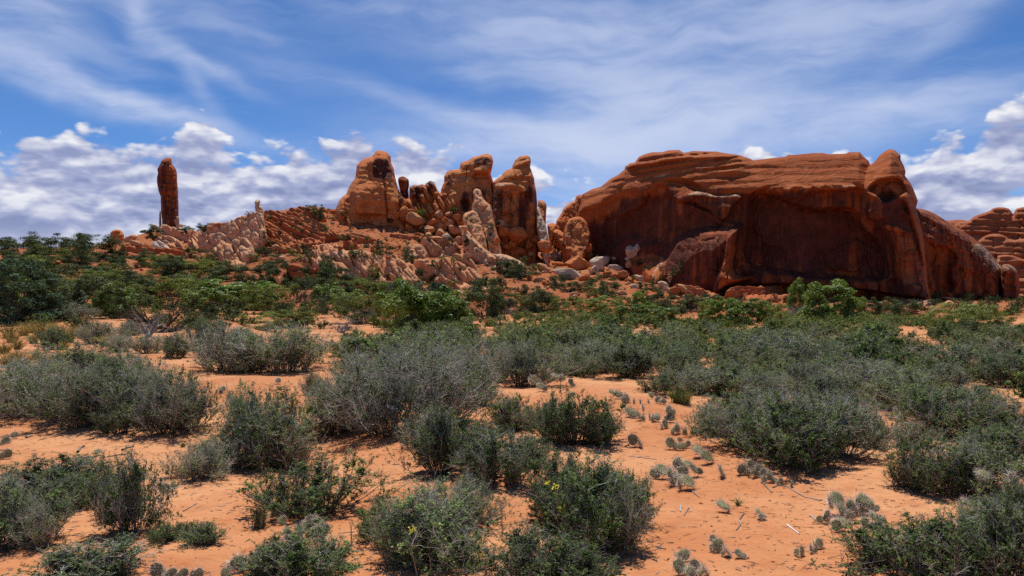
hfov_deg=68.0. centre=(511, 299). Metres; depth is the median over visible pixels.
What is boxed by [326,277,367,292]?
juniper
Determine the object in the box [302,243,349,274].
slickrock outcrop
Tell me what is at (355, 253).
juniper
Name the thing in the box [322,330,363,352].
sagebrush
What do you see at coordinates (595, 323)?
sagebrush
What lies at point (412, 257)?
juniper
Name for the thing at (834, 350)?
blackbrush
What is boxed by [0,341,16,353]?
grass tuft
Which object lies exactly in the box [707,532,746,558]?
prickly pear
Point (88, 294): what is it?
juniper
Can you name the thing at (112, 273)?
juniper
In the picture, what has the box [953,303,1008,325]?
joint fir
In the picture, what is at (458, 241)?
boulder
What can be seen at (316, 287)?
oak bush
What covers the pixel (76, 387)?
blackbrush
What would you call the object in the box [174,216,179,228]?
rock slab
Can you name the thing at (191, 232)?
boulder
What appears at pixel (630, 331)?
sagebrush
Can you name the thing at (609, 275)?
layered ledge
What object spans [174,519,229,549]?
blackbrush
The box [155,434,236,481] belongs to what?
blackbrush
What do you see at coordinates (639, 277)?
boulder
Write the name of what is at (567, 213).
rock dome
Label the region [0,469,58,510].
blackbrush
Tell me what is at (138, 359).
blackbrush
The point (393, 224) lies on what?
layered ledge
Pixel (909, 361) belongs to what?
sagebrush
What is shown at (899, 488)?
twig litter
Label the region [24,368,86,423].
blackbrush
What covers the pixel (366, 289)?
juniper
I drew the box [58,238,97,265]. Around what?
juniper
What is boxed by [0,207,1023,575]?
ground
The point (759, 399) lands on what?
blackbrush
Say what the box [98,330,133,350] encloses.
blackbrush
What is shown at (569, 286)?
juniper
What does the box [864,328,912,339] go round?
sagebrush
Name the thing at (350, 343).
sagebrush
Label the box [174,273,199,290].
juniper
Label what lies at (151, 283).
juniper
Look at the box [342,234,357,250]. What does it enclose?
rock block
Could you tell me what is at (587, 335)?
sagebrush
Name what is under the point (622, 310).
oak bush
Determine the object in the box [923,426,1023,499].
blackbrush
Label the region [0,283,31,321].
oak bush
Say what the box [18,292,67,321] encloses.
oak bush
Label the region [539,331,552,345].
sagebrush
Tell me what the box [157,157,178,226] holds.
sandstone spire
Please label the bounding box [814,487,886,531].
prickly pear
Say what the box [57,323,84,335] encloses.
grass tuft
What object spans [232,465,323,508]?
blackbrush
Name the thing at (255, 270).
juniper
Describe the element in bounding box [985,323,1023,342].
sagebrush
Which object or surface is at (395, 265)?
slickrock outcrop
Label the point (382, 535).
blackbrush
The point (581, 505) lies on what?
blackbrush
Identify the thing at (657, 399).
prickly pear
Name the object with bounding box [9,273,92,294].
juniper
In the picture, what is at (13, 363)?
blackbrush
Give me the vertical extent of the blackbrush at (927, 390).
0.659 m
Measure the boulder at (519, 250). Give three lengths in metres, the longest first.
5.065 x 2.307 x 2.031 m
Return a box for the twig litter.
[0,382,1023,575]
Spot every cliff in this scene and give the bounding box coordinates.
[948,220,966,224]
[955,207,1023,240]
[978,234,1023,259]
[996,255,1023,294]
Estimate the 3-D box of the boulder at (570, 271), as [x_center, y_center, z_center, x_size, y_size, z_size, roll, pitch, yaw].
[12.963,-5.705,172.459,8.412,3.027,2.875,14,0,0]
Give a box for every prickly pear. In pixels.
[0,435,12,459]
[10,429,20,438]
[146,551,246,575]
[158,482,177,493]
[261,488,287,524]
[274,377,280,383]
[282,512,331,536]
[528,373,566,391]
[567,378,575,396]
[608,388,641,403]
[625,403,650,421]
[625,431,643,446]
[647,390,665,404]
[647,455,703,490]
[650,403,676,428]
[664,436,691,449]
[669,545,710,575]
[670,421,692,433]
[689,441,715,463]
[692,404,718,426]
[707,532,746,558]
[714,497,732,511]
[715,463,726,478]
[736,457,776,482]
[753,507,767,520]
[758,467,793,487]
[793,536,823,555]
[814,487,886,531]
[887,407,905,422]
[959,465,1023,508]
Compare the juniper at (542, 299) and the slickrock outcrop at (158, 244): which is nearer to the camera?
the juniper at (542, 299)
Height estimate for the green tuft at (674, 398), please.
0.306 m
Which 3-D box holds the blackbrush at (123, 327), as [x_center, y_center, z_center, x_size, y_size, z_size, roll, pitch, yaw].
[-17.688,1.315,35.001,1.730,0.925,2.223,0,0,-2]
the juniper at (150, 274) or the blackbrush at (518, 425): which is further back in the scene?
the juniper at (150, 274)
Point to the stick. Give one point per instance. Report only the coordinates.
(796, 492)
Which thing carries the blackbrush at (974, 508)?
on the ground
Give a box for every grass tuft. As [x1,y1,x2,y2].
[0,321,21,337]
[0,328,27,342]
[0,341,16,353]
[0,351,25,367]
[3,336,28,349]
[4,348,29,358]
[5,352,40,364]
[7,320,36,335]
[12,320,41,332]
[21,332,38,343]
[25,320,58,337]
[26,349,50,359]
[40,319,61,329]
[45,321,71,335]
[54,341,72,348]
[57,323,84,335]
[63,332,77,342]
[94,333,107,345]
[126,306,148,317]
[479,316,496,326]
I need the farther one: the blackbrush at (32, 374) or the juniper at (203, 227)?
the juniper at (203, 227)
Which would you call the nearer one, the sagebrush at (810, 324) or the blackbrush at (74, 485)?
the blackbrush at (74, 485)
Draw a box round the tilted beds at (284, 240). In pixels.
[264,219,307,252]
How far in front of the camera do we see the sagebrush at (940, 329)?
30.62 m
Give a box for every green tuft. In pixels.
[662,385,692,402]
[672,388,695,404]
[731,498,746,505]
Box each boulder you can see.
[110,229,123,242]
[123,234,137,242]
[129,240,143,245]
[188,229,195,236]
[271,244,278,250]
[399,206,407,217]
[405,212,423,225]
[424,225,434,233]
[426,218,438,225]
[430,236,441,240]
[434,210,443,219]
[435,229,447,235]
[437,221,443,228]
[442,233,450,240]
[445,219,454,226]
[448,225,459,234]
[453,214,462,220]
[455,236,461,244]
[461,225,468,230]
[463,253,470,257]
[493,236,500,244]
[496,219,506,227]
[498,226,509,238]
[502,244,510,249]
[508,226,527,243]
[509,240,517,247]
[515,246,526,255]
[525,238,534,249]
[531,235,538,243]
[534,277,546,281]
[537,240,552,252]
[537,263,549,271]
[549,253,559,260]
[549,281,560,287]
[551,268,580,278]
[552,251,562,260]
[552,262,565,266]
[563,217,589,259]
[565,255,589,269]
[569,292,579,295]
[579,275,588,280]
[586,250,592,260]
[587,243,592,251]
[589,256,604,270]
[589,265,598,273]
[603,256,608,265]
[608,264,623,270]
[615,290,625,294]
[618,270,629,277]
[625,245,636,258]
[625,260,631,267]
[633,244,639,251]
[633,275,643,281]
[657,281,668,287]
[678,284,687,292]
[940,297,956,299]
[946,300,957,306]
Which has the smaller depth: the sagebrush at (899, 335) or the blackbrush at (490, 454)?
the blackbrush at (490, 454)
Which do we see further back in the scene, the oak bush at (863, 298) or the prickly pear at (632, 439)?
the oak bush at (863, 298)
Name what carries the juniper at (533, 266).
on the ground
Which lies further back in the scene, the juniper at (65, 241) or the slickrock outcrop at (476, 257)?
the juniper at (65, 241)
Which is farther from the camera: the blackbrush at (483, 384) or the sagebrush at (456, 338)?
the sagebrush at (456, 338)
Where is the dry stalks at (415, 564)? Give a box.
[409,544,431,575]
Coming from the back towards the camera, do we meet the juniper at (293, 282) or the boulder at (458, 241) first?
the boulder at (458, 241)
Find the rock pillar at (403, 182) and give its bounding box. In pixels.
[398,176,408,197]
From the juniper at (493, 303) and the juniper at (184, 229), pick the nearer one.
the juniper at (493, 303)
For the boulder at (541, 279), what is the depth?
162.52 m
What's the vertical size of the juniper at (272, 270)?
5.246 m
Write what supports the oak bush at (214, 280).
on the ground
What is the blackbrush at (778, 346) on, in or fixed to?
on the ground
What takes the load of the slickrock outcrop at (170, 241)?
on the ground
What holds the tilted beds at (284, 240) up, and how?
on the ground
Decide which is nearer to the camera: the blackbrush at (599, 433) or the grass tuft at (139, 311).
the blackbrush at (599, 433)
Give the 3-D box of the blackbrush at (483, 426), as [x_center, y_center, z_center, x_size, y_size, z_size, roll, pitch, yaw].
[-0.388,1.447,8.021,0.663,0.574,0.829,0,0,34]
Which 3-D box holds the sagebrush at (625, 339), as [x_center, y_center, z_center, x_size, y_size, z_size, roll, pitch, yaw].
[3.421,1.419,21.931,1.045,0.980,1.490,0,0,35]
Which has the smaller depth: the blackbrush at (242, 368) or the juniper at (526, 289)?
the blackbrush at (242, 368)
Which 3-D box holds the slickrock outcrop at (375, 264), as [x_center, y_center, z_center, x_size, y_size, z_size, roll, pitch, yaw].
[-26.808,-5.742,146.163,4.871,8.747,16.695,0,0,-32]
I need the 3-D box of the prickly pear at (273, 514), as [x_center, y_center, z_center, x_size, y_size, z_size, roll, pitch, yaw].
[-1.875,1.628,6.010,0.179,0.186,0.681,0,0,-31]
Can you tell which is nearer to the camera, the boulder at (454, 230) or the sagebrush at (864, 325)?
the sagebrush at (864, 325)
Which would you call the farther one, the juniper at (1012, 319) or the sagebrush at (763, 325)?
the juniper at (1012, 319)
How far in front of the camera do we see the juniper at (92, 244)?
184.54 m
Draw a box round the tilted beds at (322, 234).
[264,206,338,248]
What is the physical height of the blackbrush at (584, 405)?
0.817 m
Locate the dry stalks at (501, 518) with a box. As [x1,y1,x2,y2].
[501,502,590,534]
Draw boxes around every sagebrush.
[317,327,395,361]
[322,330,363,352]
[329,308,1023,358]
[338,328,365,338]
[352,322,470,357]
[390,326,423,339]
[399,323,492,360]
[400,318,431,335]
[421,320,437,329]
[421,326,466,338]
[424,326,445,338]
[431,320,459,330]
[437,322,485,337]
[451,316,488,335]
[455,333,476,347]
[459,329,483,346]
[477,333,503,349]
[480,315,520,334]
[487,328,535,348]
[490,328,518,340]
[511,328,528,338]
[512,324,550,340]
[516,333,562,353]
[522,341,559,367]
[534,323,570,338]
[538,342,573,356]
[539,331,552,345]
[541,338,566,352]
[542,343,572,363]
[545,325,593,350]
[556,353,584,375]
[561,321,645,338]
[568,318,593,335]
[570,329,602,341]
[572,355,605,377]
[574,336,608,347]
[576,330,606,347]
[584,318,605,331]
[588,337,627,352]
[599,317,630,332]
[601,333,646,348]
[603,325,679,345]
[619,336,638,349]
[619,347,654,372]
[623,328,641,337]
[637,337,660,355]
[644,335,702,361]
[645,337,686,350]
[657,319,690,337]
[657,324,689,342]
[658,322,696,333]
[661,339,713,364]
[669,334,694,346]
[676,327,701,345]
[688,328,770,363]
[693,319,716,334]
[696,360,734,381]
[701,321,721,334]
[705,339,756,369]
[708,326,743,338]
[709,354,749,371]
[728,356,783,391]
[736,344,779,371]
[738,326,763,334]
[754,318,786,332]
[754,322,775,330]
[758,327,792,343]
[762,351,799,376]
[762,368,806,386]
[775,354,812,374]
[779,316,808,331]
[786,331,816,343]
[796,345,868,378]
[798,320,838,335]
[799,327,826,340]
[800,324,833,342]
[800,337,824,353]
[804,321,838,337]
[806,341,853,362]
[806,350,857,372]
[816,323,937,360]
[844,333,919,369]
[854,330,910,363]
[857,323,871,335]
[864,318,903,332]
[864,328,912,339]
[872,320,898,336]
[892,355,926,372]
[905,329,949,362]
[906,353,952,375]
[910,358,948,385]
[923,320,959,340]
[923,351,962,371]
[932,327,987,348]
[936,332,999,356]
[948,329,1023,361]
[951,316,1004,333]
[958,359,1002,382]
[964,333,1009,351]
[976,348,1009,369]
[979,320,1022,341]
[980,335,1023,350]
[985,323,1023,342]
[1004,371,1023,396]
[1013,324,1023,339]
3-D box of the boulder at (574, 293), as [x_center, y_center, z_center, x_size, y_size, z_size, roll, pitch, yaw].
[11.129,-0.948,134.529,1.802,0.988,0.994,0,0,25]
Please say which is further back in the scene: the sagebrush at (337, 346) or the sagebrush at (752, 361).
the sagebrush at (337, 346)
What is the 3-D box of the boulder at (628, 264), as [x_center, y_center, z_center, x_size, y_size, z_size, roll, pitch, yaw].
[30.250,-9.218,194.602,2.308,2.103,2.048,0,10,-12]
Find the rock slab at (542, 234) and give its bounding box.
[537,207,549,263]
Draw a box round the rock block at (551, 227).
[547,223,556,245]
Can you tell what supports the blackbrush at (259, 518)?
on the ground
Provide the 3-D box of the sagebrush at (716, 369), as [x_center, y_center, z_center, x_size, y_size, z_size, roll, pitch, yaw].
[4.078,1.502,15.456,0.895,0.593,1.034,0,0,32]
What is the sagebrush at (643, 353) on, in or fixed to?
on the ground
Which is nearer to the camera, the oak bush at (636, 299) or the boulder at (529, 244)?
the oak bush at (636, 299)
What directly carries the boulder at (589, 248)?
on the ground
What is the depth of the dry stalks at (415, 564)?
4.63 m
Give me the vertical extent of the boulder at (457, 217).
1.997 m
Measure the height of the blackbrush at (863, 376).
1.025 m
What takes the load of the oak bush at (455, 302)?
on the ground
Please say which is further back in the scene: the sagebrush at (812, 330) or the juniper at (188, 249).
the juniper at (188, 249)
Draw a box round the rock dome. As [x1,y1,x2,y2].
[553,201,575,250]
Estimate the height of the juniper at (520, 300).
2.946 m
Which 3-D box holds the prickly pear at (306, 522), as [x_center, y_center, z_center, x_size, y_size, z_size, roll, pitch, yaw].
[-1.477,1.635,5.510,0.336,0.166,0.353,0,0,0]
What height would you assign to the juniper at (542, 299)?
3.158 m
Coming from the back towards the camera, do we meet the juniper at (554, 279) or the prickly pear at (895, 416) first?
the juniper at (554, 279)
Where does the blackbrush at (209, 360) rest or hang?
on the ground
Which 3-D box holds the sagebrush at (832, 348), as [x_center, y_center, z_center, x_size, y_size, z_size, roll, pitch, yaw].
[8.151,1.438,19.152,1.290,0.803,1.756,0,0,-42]
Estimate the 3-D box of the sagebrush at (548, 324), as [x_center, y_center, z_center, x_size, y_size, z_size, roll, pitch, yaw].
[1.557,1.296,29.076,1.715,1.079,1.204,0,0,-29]
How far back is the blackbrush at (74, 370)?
14.59 m
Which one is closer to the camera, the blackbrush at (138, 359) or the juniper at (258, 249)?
the blackbrush at (138, 359)
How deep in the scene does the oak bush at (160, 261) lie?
163.06 m
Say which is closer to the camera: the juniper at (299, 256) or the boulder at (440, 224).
the juniper at (299, 256)
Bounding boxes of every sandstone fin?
[335,150,399,225]
[441,153,492,216]
[493,155,537,260]
[916,208,1001,301]
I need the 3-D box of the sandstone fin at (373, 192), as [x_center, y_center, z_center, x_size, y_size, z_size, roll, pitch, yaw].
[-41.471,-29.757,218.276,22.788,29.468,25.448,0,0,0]
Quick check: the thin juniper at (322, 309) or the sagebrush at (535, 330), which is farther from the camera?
the thin juniper at (322, 309)
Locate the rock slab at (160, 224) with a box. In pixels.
[159,211,161,228]
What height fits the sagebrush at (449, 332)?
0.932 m
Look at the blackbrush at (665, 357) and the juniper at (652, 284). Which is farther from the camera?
the juniper at (652, 284)
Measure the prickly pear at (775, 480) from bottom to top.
0.170 m
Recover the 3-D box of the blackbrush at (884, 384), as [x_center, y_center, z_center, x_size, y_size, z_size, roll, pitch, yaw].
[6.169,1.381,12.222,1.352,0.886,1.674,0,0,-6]
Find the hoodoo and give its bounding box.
[255,199,263,216]
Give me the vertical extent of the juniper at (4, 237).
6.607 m
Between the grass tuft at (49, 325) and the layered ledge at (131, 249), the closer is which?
the grass tuft at (49, 325)
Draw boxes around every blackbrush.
[0,341,85,418]
[0,355,155,432]
[0,362,71,402]
[0,450,119,505]
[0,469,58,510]
[0,477,88,549]
[0,489,82,550]
[1,356,44,377]
[1,529,169,575]
[2,358,106,384]
[21,337,147,371]
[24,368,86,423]
[28,323,75,349]
[37,472,97,514]
[55,300,106,320]
[73,317,120,343]
[76,355,174,423]
[79,351,149,381]
[79,467,109,492]
[82,440,187,534]
[86,396,151,435]
[92,464,140,521]
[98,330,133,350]
[109,346,170,376]
[110,329,165,353]
[111,320,144,335]
[119,363,221,435]
[129,356,199,391]
[142,521,178,548]
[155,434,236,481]
[158,332,190,358]
[158,364,231,428]
[166,518,195,540]
[172,314,221,348]
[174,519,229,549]
[178,318,252,373]
[187,426,259,471]
[190,375,323,470]
[211,389,287,434]
[212,318,226,329]
[212,334,273,373]
[214,326,262,342]
[220,315,334,373]
[230,516,365,575]
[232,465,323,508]
[234,536,321,575]
[236,443,427,519]
[249,501,267,528]
[260,414,337,468]
[286,372,377,435]
[299,370,328,394]
[307,321,486,438]
[323,356,406,418]
[326,348,378,376]
[348,490,398,544]
[351,334,454,386]
[363,468,512,575]
[365,494,429,561]
[377,326,481,373]
[385,400,480,477]
[392,324,503,422]
[396,397,456,446]
[421,466,526,528]
[438,345,507,389]
[443,419,549,488]
[448,326,516,382]
[448,513,596,575]
[451,414,511,453]
[459,366,500,405]
[478,393,542,430]
[479,333,588,386]
[490,389,537,430]
[498,431,566,464]
[500,382,628,446]
[520,446,589,527]
[523,397,553,425]
[525,533,620,575]
[527,391,577,441]
[528,441,661,553]
[543,335,615,372]
[570,409,629,445]
[584,339,662,379]
[591,461,657,551]
[600,469,664,529]
[610,465,656,505]
[633,369,686,396]
[643,360,731,394]
[649,337,711,379]
[678,402,731,435]
[684,386,793,455]
[695,359,768,394]
[695,387,758,415]
[727,326,839,367]
[727,367,799,397]
[727,379,818,420]
[732,387,867,473]
[768,330,881,368]
[781,357,837,393]
[784,369,868,407]
[794,381,923,459]
[804,509,958,575]
[814,385,893,421]
[819,350,914,399]
[840,526,916,569]
[849,411,891,446]
[859,357,934,387]
[861,361,948,409]
[871,381,1023,439]
[872,429,978,496]
[878,500,1023,575]
[881,459,926,486]
[885,416,950,446]
[893,380,957,416]
[902,338,1020,375]
[917,360,977,390]
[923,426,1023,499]
[928,487,1023,575]
[931,380,1023,415]
[947,488,1022,538]
[949,414,1023,469]
[952,421,1023,468]
[958,340,1023,387]
[973,477,1023,517]
[976,402,1023,436]
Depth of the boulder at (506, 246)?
203.40 m
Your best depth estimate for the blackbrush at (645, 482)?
6.25 m
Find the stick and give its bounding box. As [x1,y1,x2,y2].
[772,485,821,500]
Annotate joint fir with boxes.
[924,302,980,326]
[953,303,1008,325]
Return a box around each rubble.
[79,220,938,314]
[125,226,533,293]
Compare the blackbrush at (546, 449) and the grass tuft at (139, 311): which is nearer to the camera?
the blackbrush at (546, 449)
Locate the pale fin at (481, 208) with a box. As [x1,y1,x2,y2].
[472,189,501,253]
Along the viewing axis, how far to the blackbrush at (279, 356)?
18.48 m
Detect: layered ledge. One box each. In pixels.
[121,243,185,257]
[286,265,377,284]
[342,232,403,249]
[371,217,420,231]
[390,233,424,239]
[602,271,633,282]
[669,284,714,296]
[724,285,833,302]
[898,298,926,305]
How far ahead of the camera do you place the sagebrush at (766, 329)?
25.57 m
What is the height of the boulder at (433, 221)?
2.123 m
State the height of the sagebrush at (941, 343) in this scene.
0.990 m
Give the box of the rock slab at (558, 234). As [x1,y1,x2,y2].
[553,229,567,262]
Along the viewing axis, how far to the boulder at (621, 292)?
135.90 m
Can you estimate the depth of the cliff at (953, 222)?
514.29 m
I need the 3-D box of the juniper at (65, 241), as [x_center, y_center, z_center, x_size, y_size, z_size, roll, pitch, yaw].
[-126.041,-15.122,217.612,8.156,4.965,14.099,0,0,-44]
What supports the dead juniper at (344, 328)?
on the ground
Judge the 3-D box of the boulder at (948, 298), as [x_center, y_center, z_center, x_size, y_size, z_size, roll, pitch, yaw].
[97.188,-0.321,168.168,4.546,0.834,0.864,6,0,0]
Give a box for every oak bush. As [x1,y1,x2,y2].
[0,256,74,325]
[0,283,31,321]
[18,276,75,299]
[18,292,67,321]
[86,282,144,318]
[150,255,188,266]
[176,278,284,307]
[176,282,237,314]
[226,280,279,309]
[309,282,348,303]
[329,289,366,309]
[374,278,466,332]
[384,281,429,314]
[423,292,472,325]
[425,281,454,311]
[458,308,476,330]
[566,296,580,304]
[576,295,608,314]
[615,304,648,323]
[630,289,652,313]
[635,304,680,326]
[636,302,657,320]
[699,296,744,326]
[723,298,768,324]
[786,277,806,318]
[796,278,864,320]
[798,294,832,319]
[839,296,870,315]
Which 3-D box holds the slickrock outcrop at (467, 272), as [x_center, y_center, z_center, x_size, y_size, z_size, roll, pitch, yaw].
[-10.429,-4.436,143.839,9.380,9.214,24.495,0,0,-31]
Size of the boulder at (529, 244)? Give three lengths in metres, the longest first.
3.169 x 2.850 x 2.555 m
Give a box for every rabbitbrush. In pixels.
[297,363,376,435]
[495,319,520,337]
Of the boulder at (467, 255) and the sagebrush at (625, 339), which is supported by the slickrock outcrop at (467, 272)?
the boulder at (467, 255)
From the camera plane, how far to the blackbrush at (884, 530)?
4.81 m
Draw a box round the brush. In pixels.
[1,214,1023,328]
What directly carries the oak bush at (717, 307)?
on the ground
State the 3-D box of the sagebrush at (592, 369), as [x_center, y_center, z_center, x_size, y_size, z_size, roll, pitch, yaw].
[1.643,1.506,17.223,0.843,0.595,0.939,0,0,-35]
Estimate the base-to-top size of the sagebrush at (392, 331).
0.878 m
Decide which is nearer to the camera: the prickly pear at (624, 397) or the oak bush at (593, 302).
the prickly pear at (624, 397)
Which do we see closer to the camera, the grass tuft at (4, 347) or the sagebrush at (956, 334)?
the grass tuft at (4, 347)
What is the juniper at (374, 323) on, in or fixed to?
on the ground
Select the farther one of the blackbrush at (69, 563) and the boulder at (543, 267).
the boulder at (543, 267)
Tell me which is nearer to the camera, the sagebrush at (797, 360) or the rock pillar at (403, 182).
the sagebrush at (797, 360)
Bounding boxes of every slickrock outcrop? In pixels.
[151,240,169,248]
[153,235,182,247]
[160,224,197,247]
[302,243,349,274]
[314,248,426,285]
[362,249,387,281]
[385,253,425,289]
[404,244,429,258]
[413,253,492,291]
[422,237,460,256]
[462,231,500,272]
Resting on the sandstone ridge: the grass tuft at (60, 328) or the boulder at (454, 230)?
the boulder at (454, 230)
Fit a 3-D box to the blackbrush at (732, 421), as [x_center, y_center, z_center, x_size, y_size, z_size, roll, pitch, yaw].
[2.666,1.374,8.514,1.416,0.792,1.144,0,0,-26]
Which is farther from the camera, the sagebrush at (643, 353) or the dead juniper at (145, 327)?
the dead juniper at (145, 327)
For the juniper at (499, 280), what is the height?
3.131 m
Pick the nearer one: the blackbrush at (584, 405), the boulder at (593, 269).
the blackbrush at (584, 405)
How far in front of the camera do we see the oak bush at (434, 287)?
64.95 m
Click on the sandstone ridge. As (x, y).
(429, 197)
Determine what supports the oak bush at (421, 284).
on the ground
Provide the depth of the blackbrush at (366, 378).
10.81 m
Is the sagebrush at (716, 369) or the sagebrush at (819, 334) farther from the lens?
the sagebrush at (819, 334)
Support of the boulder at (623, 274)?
on the layered ledge at (609, 275)
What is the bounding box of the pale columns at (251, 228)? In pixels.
[197,209,266,252]
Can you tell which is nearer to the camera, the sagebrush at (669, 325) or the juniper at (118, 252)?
the sagebrush at (669, 325)
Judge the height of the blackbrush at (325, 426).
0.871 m
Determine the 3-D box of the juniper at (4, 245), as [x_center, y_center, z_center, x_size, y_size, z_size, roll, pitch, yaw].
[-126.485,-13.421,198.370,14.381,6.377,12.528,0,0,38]
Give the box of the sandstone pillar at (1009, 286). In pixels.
[1000,264,1019,299]
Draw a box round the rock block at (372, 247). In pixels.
[370,244,380,253]
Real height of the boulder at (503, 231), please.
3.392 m
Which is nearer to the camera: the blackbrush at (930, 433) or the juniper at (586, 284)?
the blackbrush at (930, 433)
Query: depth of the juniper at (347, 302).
52.21 m
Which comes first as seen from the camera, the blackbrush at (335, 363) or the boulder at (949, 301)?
the blackbrush at (335, 363)
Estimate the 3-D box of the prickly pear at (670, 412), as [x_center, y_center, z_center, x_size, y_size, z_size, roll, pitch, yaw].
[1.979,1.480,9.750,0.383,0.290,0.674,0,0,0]
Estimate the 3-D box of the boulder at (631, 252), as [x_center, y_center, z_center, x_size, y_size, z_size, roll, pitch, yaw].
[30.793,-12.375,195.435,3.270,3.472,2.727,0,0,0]
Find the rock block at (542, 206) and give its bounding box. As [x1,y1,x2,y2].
[538,200,546,224]
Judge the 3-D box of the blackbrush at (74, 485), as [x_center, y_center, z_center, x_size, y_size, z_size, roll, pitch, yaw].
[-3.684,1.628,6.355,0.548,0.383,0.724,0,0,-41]
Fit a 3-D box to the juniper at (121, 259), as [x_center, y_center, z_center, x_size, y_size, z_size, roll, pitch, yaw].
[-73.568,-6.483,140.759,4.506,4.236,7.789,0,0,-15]
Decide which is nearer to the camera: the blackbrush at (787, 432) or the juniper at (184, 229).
the blackbrush at (787, 432)
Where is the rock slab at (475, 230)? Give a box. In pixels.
[463,210,487,250]
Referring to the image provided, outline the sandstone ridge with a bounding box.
[398,181,462,237]
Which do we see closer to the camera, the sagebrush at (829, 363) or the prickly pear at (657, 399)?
the prickly pear at (657, 399)
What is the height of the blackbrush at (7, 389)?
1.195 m
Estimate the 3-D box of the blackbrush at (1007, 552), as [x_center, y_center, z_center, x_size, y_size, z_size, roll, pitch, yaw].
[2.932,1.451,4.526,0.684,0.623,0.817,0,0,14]
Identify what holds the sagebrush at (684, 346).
on the ground
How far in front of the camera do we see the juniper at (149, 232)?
277.52 m
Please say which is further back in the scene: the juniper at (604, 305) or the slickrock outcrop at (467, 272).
the slickrock outcrop at (467, 272)
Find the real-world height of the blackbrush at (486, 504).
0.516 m
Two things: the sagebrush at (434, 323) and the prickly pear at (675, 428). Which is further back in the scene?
the sagebrush at (434, 323)
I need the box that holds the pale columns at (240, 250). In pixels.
[216,238,254,269]
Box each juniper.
[0,236,17,254]
[0,236,48,255]
[0,250,33,272]
[0,254,47,274]
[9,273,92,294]
[12,247,54,268]
[22,231,67,255]
[28,244,71,260]
[48,262,137,283]
[49,274,100,297]
[56,238,74,253]
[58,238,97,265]
[70,233,125,261]
[71,232,102,248]
[80,269,125,289]
[97,261,119,271]
[98,274,211,332]
[99,279,147,304]
[100,245,128,261]
[100,253,128,269]
[108,270,149,291]
[122,272,155,284]
[127,248,159,266]
[130,274,181,298]
[131,310,168,337]
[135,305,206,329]
[139,225,163,239]
[139,254,176,273]
[148,276,197,305]
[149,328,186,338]
[153,254,198,277]
[172,259,214,277]
[172,270,229,294]
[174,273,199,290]
[176,225,194,233]
[179,246,197,257]
[193,248,217,266]
[195,223,208,231]
[198,260,229,272]
[200,260,250,280]
[236,263,265,280]
[238,283,304,311]
[238,311,281,330]
[249,254,260,261]
[254,247,272,254]
[260,309,319,326]
[263,259,294,285]
[266,253,280,259]
[285,276,314,289]
[291,254,303,259]
[292,283,310,302]
[293,276,318,300]
[298,242,311,254]
[303,205,317,209]
[307,261,354,293]
[311,204,323,221]
[312,293,362,317]
[316,256,334,277]
[324,310,365,332]
[325,294,379,323]
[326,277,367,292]
[348,295,392,323]
[349,249,358,258]
[353,276,369,290]
[353,279,389,295]
[363,280,391,291]
[368,296,403,327]
[375,239,383,248]
[380,306,407,329]
[383,245,394,254]
[402,254,418,262]
[414,267,423,275]
[415,209,425,220]
[449,206,458,215]
[463,278,507,319]
[491,276,507,292]
[491,288,517,313]
[493,258,518,274]
[504,263,533,277]
[505,304,527,315]
[510,288,549,311]
[519,284,535,305]
[524,287,571,312]
[527,264,541,273]
[547,274,565,287]
[548,296,583,314]
[552,244,559,252]
[556,281,580,291]
[558,273,573,279]
[570,280,594,291]
[584,285,599,295]
[595,280,622,295]
[595,299,623,317]
[605,296,630,304]
[635,281,647,287]
[644,295,658,304]
[645,280,655,289]
[648,286,677,308]
[668,304,687,313]
[676,294,701,308]
[697,301,712,321]
[698,294,723,300]
[753,303,790,324]
[773,311,795,321]
[787,302,802,315]
[856,300,881,314]
[866,296,893,316]
[880,303,904,316]
[886,299,925,317]
[920,311,993,328]
[927,299,942,305]
[986,310,1021,326]
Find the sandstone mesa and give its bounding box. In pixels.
[577,149,930,302]
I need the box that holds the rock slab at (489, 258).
[459,226,499,271]
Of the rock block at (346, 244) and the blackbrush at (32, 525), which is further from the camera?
the rock block at (346, 244)
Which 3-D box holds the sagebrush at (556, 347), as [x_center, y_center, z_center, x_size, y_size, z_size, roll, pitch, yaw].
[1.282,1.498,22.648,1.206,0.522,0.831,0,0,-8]
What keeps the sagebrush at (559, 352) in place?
on the ground
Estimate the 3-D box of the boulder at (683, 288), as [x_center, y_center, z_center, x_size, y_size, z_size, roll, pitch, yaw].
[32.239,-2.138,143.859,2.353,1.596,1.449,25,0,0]
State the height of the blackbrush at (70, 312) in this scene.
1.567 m
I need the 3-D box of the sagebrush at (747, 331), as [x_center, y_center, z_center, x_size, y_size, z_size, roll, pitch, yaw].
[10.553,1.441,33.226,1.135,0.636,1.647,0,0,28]
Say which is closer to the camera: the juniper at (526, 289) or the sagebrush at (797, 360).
the sagebrush at (797, 360)
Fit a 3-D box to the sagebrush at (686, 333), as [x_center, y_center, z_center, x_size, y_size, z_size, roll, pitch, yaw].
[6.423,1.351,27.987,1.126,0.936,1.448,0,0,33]
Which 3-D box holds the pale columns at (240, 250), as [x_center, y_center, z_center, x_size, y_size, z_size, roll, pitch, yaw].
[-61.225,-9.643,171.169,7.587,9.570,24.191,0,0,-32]
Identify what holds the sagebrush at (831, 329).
on the ground
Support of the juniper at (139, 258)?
on the ground
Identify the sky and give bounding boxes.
[0,0,1023,247]
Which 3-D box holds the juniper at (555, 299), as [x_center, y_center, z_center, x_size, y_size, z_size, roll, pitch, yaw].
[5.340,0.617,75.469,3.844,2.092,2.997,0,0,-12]
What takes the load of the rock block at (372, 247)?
on the ground
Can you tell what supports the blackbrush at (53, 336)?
on the ground
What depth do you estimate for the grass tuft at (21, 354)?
20.74 m

